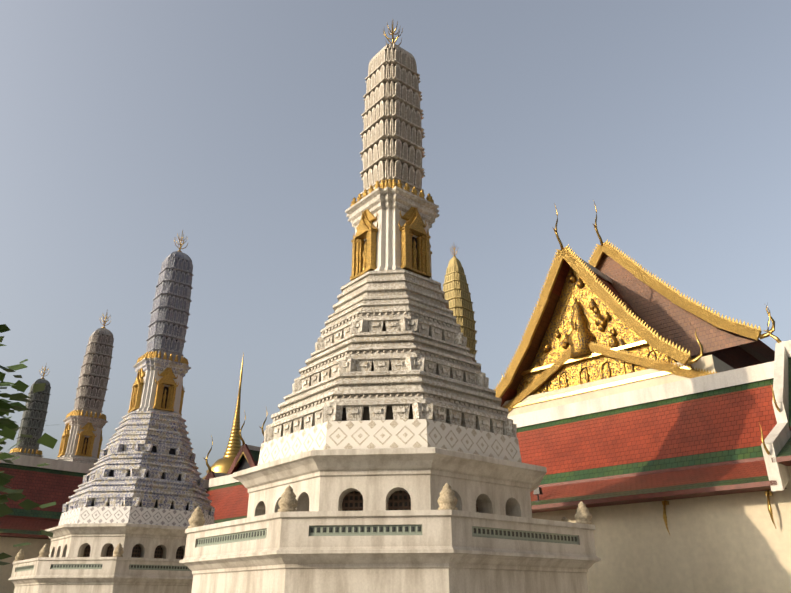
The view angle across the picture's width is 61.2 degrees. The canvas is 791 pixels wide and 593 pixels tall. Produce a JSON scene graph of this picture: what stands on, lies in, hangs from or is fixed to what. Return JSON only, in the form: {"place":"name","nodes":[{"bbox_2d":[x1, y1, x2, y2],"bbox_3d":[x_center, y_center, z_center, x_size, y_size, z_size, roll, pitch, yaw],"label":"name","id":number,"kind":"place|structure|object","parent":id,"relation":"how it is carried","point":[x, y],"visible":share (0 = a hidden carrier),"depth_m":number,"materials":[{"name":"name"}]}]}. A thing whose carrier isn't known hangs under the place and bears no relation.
{"place":"outdoors","nodes":[
{"label":"outdoors","id":0,"kind":"place"},
{"bbox_2d":[0,0,790,477],"label":"sky","id":1,"kind":"structure","parent":0,"point":[127,127],"materials":[{"name":"blue"}]},
{"bbox_2d":[494,200,774,415],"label":"temple roof","id":2,"kind":"structure","parent":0,"point":[608,319],"depth_m":29.60,"materials":[{"name":"gold tile"}]},
{"label":"ground","id":3,"kind":"structure","parent":0,"visible":0},
{"bbox_2d":[0,324,57,564],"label":"tree","id":4,"kind":"object","parent":3,"relation":"on","point":[9,428],"visible":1,"depth_m":7.97,"materials":[{"name":"green plant"}]},
{"bbox_2d":[9,366,50,457],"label":"temple tower","id":5,"kind":"structure","parent":3,"relation":"on","point":[32,420],"depth_m":47.30,"materials":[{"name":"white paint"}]},
{"bbox_2d":[56,313,113,463],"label":"temple tower","id":6,"kind":"structure","parent":3,"relation":"on","point":[84,420],"depth_m":37.52,"materials":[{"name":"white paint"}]},
{"bbox_2d":[0,452,208,592],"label":"cloister","id":7,"kind":"structure","parent":3,"relation":"on","point":[58,482],"depth_m":30.70,"materials":[{"name":"red tile"}]},
{"bbox_2d":[8,231,214,592],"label":"temple tower","id":8,"kind":"structure","parent":3,"relation":"on","point":[140,496],"depth_m":24.79,"materials":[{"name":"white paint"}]},
{"bbox_2d":[202,353,243,478],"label":"golden chedi","id":9,"kind":"structure","parent":3,"relation":"on","point":[223,464],"depth_m":89.19,"materials":[{"name":"gold metal"}]},
{"bbox_2d":[204,408,267,488],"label":"roof finials","id":10,"kind":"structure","parent":3,"relation":"on","point":[247,457],"depth_m":40.85,"materials":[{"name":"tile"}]},
{"bbox_2d":[179,21,600,592],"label":"prang","id":11,"kind":"structure","parent":3,"relation":"on","point":[389,461],"depth_m":12.57,"materials":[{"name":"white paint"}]},
{"bbox_2d":[443,245,476,361],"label":"distant golden tower","id":12,"kind":"structure","parent":3,"relation":"on","point":[457,293],"depth_m":64.45,"materials":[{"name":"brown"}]},
{"bbox_2d":[206,361,790,592],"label":"cloister","id":13,"kind":"structure","parent":3,"relation":"on","point":[622,466],"depth_m":18.30,"materials":[{"name":"red tile"}]},
{"bbox_2d":[533,487,542,501],"bbox_3d":[4.211,5.857,19.734,0.220,0.420,0.160,-22,-32,39],"label":"roof floodlight","id":14,"kind":"object","parent":13,"relation":"on","point":[538,491],"visible":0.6,"depth_m":19.72,"materials":[{"name":"grey metal"}]},
{"bbox_2d":[662,490,775,534],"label":"eave brackets","id":15,"kind":"object","parent":13,"relation":"attached to","point":[768,493],"visible":0.33,"depth_m":15.80,"materials":[{"name":"gold metal"}]},
{"bbox_2d":[759,307,790,490],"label":"roof bargeboard","id":16,"kind":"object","parent":13,"relation":"attached to","point":[775,440],"visible":0.94,"depth_m":16.94,"materials":[{"name":"white paint"}]},
{"bbox_2d":[771,340,790,500],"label":"roof","id":17,"kind":"structure","parent":13,"relation":"attached to","point":[783,456],"depth_m":15.92,"materials":[{"name":"white paint"}]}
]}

